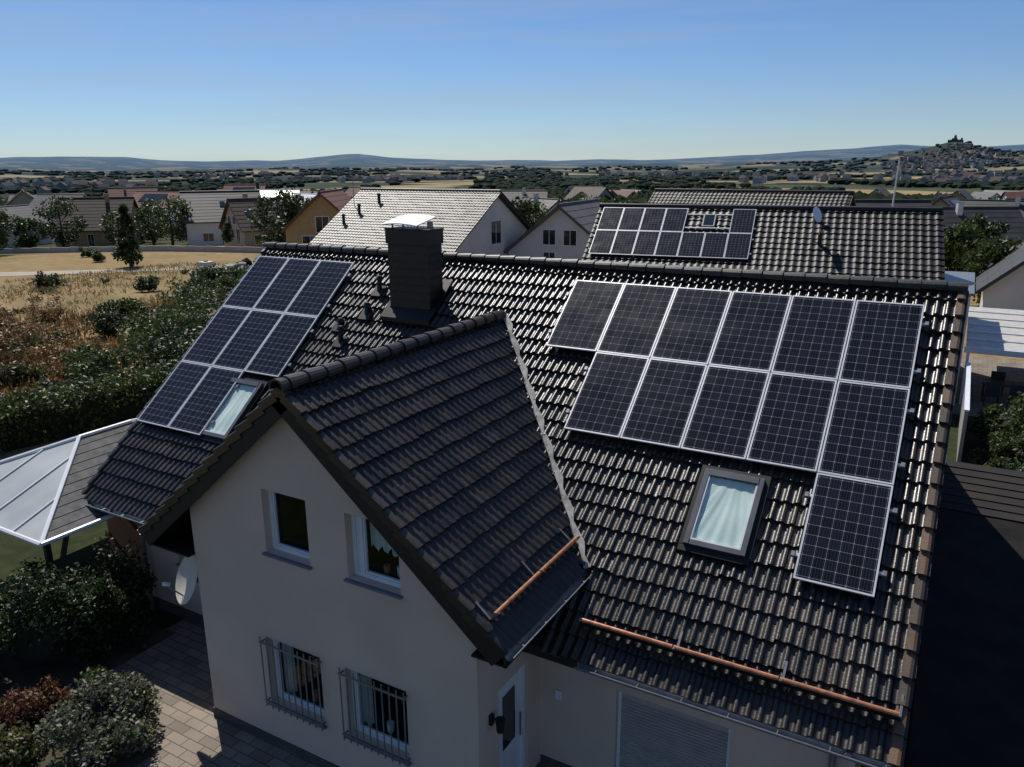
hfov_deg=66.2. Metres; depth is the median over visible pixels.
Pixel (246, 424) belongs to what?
gable verge
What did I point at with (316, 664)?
window grille
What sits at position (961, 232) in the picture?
broadleaf tree
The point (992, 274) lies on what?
roof
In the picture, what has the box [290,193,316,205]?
roof
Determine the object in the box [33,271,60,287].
field bush
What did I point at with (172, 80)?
sky
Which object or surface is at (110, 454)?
verge tiles
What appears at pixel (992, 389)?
garden chair
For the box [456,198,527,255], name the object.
walls
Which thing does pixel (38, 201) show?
roof
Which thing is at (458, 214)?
roof tiles
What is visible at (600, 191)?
distant village houses
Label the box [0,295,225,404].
dry brown grass
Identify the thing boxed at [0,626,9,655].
garden shrub
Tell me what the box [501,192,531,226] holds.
roof tiles
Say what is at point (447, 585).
gable verge
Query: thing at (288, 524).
window
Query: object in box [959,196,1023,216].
roof
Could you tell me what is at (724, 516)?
roof window
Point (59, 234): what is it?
broadleaf tree
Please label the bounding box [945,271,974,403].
white annex
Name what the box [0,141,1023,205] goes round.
distant trees
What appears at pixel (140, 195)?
roof
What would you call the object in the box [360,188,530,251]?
roof
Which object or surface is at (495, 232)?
windows and door
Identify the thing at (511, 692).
side door
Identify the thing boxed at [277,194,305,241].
broadleaf tree
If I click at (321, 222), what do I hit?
windows and door
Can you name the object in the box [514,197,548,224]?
broadleaf tree
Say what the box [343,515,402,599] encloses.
window
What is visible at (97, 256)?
field bush
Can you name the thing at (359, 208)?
roof vents and aerial
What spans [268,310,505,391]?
gable ridge caps
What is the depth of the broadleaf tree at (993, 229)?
67.57 m
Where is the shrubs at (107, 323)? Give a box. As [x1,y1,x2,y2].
[38,273,245,397]
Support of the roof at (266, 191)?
on the walls
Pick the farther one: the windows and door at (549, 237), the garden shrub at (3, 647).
the windows and door at (549, 237)
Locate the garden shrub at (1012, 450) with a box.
[967,428,1023,471]
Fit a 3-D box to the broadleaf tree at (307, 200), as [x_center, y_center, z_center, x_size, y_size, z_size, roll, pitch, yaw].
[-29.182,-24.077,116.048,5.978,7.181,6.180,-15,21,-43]
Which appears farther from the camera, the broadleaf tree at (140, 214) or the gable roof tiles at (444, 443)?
the broadleaf tree at (140, 214)
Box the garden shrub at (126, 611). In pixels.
[70,533,157,654]
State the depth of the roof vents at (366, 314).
16.83 m
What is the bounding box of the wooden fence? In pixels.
[105,516,147,595]
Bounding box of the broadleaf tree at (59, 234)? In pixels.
[32,195,88,246]
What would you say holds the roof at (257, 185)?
on the walls
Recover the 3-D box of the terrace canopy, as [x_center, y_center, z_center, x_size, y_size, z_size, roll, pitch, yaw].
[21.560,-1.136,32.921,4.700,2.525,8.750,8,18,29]
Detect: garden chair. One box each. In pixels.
[982,382,1001,407]
[990,371,1005,395]
[1006,384,1023,408]
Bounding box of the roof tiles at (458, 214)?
[309,190,500,251]
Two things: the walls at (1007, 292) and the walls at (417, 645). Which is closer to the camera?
the walls at (417, 645)
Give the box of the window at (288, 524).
[262,491,312,569]
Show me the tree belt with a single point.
(561, 200)
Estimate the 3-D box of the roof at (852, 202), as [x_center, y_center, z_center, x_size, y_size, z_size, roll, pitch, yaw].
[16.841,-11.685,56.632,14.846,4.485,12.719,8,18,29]
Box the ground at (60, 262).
[0,142,1023,766]
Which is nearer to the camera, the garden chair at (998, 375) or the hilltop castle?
the garden chair at (998, 375)
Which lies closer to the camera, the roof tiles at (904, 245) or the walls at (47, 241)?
the roof tiles at (904, 245)
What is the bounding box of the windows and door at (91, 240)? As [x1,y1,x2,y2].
[70,217,139,245]
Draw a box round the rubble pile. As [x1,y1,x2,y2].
[188,257,251,276]
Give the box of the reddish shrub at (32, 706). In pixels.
[0,674,77,741]
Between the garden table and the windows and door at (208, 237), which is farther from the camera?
the windows and door at (208, 237)
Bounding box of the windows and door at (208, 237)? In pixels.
[186,228,223,244]
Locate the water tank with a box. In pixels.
[197,260,213,270]
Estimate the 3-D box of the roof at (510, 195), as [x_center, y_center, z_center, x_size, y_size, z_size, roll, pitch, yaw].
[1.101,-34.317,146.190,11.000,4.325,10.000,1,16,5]
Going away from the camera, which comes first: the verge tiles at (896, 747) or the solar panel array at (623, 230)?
the verge tiles at (896, 747)
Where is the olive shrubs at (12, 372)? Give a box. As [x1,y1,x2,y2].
[0,320,66,410]
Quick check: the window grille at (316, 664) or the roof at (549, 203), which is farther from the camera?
the roof at (549, 203)
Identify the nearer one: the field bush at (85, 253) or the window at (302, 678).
the window at (302, 678)
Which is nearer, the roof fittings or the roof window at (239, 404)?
the roof window at (239, 404)
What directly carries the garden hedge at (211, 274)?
on the ground at (60, 262)
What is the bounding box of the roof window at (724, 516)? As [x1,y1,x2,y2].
[677,465,771,566]
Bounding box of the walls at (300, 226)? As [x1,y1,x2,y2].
[285,196,338,243]
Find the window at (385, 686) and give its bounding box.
[345,670,411,766]
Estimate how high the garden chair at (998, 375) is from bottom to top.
1.000 m
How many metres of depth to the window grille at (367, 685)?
11.36 m
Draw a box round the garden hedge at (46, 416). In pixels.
[0,359,178,453]
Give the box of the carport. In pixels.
[906,509,1023,766]
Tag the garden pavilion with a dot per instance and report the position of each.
(42, 501)
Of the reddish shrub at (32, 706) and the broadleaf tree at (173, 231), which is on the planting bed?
the reddish shrub at (32, 706)
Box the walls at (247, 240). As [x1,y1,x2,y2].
[223,207,277,246]
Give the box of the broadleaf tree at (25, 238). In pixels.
[11,214,46,247]
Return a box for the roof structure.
[127,248,956,766]
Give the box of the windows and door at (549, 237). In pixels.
[542,229,576,257]
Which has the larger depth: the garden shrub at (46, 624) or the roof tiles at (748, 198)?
the roof tiles at (748, 198)
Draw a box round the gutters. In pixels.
[84,502,890,766]
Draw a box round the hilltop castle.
[948,135,963,141]
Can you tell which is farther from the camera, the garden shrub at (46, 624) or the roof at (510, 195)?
the roof at (510, 195)
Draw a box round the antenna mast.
[888,151,909,206]
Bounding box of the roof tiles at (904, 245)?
[582,207,944,279]
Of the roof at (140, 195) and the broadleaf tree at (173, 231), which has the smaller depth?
the broadleaf tree at (173, 231)
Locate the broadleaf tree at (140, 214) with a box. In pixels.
[133,197,169,245]
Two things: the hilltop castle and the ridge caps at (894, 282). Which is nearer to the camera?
the ridge caps at (894, 282)
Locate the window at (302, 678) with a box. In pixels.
[267,639,327,729]
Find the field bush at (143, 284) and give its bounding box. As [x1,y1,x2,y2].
[132,275,159,291]
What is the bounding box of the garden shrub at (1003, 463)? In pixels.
[984,456,1023,471]
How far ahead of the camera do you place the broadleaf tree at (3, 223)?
108.24 m
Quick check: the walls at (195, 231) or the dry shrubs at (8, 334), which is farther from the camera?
the walls at (195, 231)
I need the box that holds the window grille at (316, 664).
[258,636,326,730]
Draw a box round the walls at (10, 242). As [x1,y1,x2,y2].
[1,222,13,248]
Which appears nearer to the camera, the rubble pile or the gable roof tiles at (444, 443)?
the gable roof tiles at (444, 443)
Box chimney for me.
[380,214,452,325]
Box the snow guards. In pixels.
[475,528,903,721]
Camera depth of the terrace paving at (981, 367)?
34.44 m
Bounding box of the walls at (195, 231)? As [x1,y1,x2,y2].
[186,223,222,245]
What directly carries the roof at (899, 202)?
on the walls
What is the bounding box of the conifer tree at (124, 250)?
[111,203,143,267]
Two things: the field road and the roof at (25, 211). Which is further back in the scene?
the roof at (25, 211)
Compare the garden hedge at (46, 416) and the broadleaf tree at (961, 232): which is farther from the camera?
the broadleaf tree at (961, 232)
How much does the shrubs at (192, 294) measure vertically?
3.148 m
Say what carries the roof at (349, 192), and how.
on the walls
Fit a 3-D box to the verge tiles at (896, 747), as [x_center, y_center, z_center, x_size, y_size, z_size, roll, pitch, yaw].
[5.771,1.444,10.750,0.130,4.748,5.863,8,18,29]
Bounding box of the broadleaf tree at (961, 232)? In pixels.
[944,221,986,271]
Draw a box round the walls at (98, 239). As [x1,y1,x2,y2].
[55,204,144,246]
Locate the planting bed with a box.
[0,604,173,766]
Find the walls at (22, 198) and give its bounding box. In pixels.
[6,192,32,205]
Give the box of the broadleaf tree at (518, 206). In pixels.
[511,196,538,225]
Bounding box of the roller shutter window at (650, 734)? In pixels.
[616,691,730,766]
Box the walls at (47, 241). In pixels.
[11,226,52,246]
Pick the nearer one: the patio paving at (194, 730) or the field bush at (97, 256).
the patio paving at (194, 730)
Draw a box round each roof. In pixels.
[0,204,50,228]
[4,187,34,205]
[28,194,86,212]
[52,194,139,231]
[107,185,157,196]
[131,191,179,208]
[179,190,259,223]
[218,193,286,232]
[223,182,268,189]
[257,189,299,196]
[280,188,351,232]
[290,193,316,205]
[345,184,381,196]
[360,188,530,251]
[501,187,547,202]
[503,198,600,253]
[519,193,561,224]
[599,203,942,250]
[654,188,855,205]
[855,199,932,206]
[932,193,958,205]
[942,201,1023,243]
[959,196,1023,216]
[976,242,1023,293]
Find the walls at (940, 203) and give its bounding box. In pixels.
[932,200,946,206]
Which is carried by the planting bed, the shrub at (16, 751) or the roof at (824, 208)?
the shrub at (16, 751)
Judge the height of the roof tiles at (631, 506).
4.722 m
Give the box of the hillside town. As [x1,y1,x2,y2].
[887,142,1023,168]
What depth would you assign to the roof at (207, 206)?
121.95 m
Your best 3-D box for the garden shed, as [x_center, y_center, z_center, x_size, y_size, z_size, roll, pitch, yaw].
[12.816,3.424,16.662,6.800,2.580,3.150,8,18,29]
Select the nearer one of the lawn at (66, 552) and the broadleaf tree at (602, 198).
the lawn at (66, 552)
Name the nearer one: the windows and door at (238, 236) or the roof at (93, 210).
the windows and door at (238, 236)
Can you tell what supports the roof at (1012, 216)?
on the walls
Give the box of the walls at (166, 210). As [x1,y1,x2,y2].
[142,196,179,226]
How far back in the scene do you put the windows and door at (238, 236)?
106.96 m
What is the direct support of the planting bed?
on the lawn at (66, 552)
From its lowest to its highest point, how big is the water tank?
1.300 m
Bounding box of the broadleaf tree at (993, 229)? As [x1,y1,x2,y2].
[956,211,1022,259]
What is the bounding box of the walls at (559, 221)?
[508,209,588,259]
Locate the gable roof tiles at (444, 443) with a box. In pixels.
[287,318,587,647]
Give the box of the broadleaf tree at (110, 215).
[99,208,136,244]
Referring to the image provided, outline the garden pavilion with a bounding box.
[0,418,136,589]
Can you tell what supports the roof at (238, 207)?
on the walls at (247, 240)
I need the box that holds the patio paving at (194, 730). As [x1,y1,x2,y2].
[110,618,549,766]
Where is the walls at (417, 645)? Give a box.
[145,417,860,766]
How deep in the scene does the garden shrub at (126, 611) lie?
15.32 m
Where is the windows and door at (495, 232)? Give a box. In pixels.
[490,219,507,255]
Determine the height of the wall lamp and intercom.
0.600 m
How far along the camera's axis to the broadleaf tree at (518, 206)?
83.44 m
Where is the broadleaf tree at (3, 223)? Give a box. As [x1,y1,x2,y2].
[0,208,17,250]
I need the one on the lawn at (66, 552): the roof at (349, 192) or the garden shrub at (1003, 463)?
the garden shrub at (1003, 463)
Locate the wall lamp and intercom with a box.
[489,689,561,733]
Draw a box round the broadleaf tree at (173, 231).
[146,194,190,245]
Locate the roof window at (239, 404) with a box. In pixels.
[190,377,268,444]
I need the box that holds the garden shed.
[939,460,1023,523]
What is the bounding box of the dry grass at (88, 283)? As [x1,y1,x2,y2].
[0,261,233,388]
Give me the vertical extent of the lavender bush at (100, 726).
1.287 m
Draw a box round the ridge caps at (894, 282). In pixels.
[263,242,968,291]
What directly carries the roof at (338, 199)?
on the walls at (300, 226)
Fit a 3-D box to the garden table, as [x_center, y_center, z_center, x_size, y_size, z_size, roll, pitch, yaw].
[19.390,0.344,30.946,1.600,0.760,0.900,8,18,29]
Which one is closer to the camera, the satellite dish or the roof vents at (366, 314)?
the satellite dish
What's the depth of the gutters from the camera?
10.08 m
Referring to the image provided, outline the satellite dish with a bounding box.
[162,555,198,604]
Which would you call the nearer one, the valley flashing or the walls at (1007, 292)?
the valley flashing
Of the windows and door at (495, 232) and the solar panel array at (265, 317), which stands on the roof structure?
the solar panel array at (265, 317)
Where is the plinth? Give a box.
[154,596,571,766]
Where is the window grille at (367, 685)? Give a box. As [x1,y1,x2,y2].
[337,667,410,766]
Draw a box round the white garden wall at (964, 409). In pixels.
[956,362,970,461]
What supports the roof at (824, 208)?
on the walls
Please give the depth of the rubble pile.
71.69 m
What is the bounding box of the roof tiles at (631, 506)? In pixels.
[83,248,968,766]
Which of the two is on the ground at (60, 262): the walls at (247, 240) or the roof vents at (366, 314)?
the walls at (247, 240)
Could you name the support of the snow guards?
on the roof tiles at (631, 506)
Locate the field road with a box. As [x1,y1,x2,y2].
[0,262,253,275]
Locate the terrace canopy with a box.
[959,306,1023,403]
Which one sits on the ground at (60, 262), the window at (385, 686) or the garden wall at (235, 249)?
the garden wall at (235, 249)
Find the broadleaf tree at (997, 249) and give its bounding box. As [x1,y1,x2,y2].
[960,236,1022,302]
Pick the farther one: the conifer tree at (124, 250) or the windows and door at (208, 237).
the windows and door at (208, 237)
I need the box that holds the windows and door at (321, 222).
[302,216,328,243]
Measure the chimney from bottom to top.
2.545 m
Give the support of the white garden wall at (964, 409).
on the lawn at (66, 552)
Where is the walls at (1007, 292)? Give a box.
[979,265,1023,309]
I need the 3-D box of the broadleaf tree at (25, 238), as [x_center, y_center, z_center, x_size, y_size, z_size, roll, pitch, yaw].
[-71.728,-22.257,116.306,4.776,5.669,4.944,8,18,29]
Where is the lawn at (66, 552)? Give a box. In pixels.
[0,414,991,766]
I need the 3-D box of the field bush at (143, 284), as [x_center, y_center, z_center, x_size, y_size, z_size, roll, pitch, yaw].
[-28.784,-7.914,62.223,1.933,1.412,2.168,8,18,29]
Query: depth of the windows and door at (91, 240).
129.29 m
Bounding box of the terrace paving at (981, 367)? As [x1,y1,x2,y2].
[952,356,1023,416]
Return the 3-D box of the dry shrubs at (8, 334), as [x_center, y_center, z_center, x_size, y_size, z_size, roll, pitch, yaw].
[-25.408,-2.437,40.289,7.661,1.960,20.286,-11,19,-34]
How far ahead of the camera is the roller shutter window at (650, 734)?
11.27 m
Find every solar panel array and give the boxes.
[137,256,354,435]
[546,280,928,597]
[588,207,757,258]
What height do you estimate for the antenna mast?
9.718 m
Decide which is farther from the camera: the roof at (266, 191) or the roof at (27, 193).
the roof at (27, 193)
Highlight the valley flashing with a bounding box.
[504,313,589,568]
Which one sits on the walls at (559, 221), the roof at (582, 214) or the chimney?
the roof at (582, 214)
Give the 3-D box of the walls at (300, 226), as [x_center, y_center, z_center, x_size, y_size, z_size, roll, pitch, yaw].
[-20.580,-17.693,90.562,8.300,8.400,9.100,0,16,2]
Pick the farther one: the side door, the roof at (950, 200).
the roof at (950, 200)
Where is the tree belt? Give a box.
[9,195,1004,242]
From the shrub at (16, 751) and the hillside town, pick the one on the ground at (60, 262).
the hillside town
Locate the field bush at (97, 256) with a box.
[90,249,105,261]
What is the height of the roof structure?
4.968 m
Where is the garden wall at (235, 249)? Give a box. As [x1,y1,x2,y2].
[0,245,264,253]
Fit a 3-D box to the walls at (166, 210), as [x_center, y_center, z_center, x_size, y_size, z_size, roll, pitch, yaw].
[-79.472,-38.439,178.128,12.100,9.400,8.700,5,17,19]
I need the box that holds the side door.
[498,663,524,766]
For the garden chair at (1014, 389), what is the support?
on the terrace paving at (981, 367)
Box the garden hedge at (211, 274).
[187,263,250,290]
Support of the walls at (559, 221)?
on the ground at (60, 262)
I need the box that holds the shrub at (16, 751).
[0,720,50,766]
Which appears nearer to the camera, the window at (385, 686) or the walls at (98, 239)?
the window at (385, 686)
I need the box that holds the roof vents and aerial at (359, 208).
[341,178,380,223]
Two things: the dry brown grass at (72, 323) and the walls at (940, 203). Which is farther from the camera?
the walls at (940, 203)
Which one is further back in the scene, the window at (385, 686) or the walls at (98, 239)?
the walls at (98, 239)
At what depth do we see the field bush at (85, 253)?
98.76 m
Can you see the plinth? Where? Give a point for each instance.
(179, 611)
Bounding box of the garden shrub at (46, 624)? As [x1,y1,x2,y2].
[0,557,116,668]
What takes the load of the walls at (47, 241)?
on the ground at (60, 262)
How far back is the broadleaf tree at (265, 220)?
95.42 m
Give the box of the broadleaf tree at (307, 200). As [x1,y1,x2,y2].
[301,197,312,206]
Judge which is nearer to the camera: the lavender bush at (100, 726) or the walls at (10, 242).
the lavender bush at (100, 726)
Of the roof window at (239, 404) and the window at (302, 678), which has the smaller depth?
the window at (302, 678)
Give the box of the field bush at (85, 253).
[77,246,93,256]
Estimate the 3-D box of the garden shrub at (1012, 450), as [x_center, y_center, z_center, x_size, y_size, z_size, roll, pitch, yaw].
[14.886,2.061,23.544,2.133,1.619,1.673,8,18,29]
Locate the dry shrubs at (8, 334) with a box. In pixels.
[0,293,97,385]
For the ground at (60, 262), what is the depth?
2576.61 m
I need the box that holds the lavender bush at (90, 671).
[78,664,121,709]
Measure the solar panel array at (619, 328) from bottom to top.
3.184 m
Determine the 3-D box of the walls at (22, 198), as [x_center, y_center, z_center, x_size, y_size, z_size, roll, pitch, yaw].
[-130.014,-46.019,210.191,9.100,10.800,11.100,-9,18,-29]
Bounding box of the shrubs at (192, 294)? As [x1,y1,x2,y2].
[59,271,244,385]
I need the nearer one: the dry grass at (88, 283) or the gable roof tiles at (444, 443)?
the gable roof tiles at (444, 443)
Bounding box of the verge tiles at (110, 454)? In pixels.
[81,247,267,494]
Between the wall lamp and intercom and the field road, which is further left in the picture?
the field road
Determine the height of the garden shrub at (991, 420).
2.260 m
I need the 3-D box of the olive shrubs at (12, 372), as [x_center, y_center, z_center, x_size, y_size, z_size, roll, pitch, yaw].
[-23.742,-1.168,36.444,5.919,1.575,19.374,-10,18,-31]
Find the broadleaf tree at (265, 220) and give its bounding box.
[244,187,304,243]
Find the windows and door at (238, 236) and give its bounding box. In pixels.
[227,215,285,244]
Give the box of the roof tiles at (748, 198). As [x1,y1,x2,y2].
[647,191,851,205]
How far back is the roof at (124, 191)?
206.84 m
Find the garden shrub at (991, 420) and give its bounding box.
[966,391,1023,448]
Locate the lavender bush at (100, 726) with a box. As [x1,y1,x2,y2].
[33,669,162,766]
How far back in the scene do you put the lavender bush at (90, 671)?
13.66 m
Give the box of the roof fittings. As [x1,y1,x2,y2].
[701,207,822,244]
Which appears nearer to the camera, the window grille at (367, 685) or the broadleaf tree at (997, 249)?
the window grille at (367, 685)
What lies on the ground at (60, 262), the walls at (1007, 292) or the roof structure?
the walls at (1007, 292)
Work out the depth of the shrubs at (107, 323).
35.21 m
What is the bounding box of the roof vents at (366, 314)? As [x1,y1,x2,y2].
[331,275,387,348]
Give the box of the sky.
[0,0,1023,160]
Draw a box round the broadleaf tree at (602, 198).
[575,193,606,202]
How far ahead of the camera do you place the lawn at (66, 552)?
19.39 m
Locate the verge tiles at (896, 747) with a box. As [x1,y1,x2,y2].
[888,291,966,766]
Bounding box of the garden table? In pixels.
[981,378,1023,400]
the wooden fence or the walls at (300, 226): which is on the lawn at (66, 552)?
the wooden fence
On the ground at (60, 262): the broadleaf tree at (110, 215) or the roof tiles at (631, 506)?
the broadleaf tree at (110, 215)
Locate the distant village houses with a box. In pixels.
[0,166,1023,201]
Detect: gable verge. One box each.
[138,387,281,534]
[273,386,510,658]
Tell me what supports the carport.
on the lawn at (66, 552)

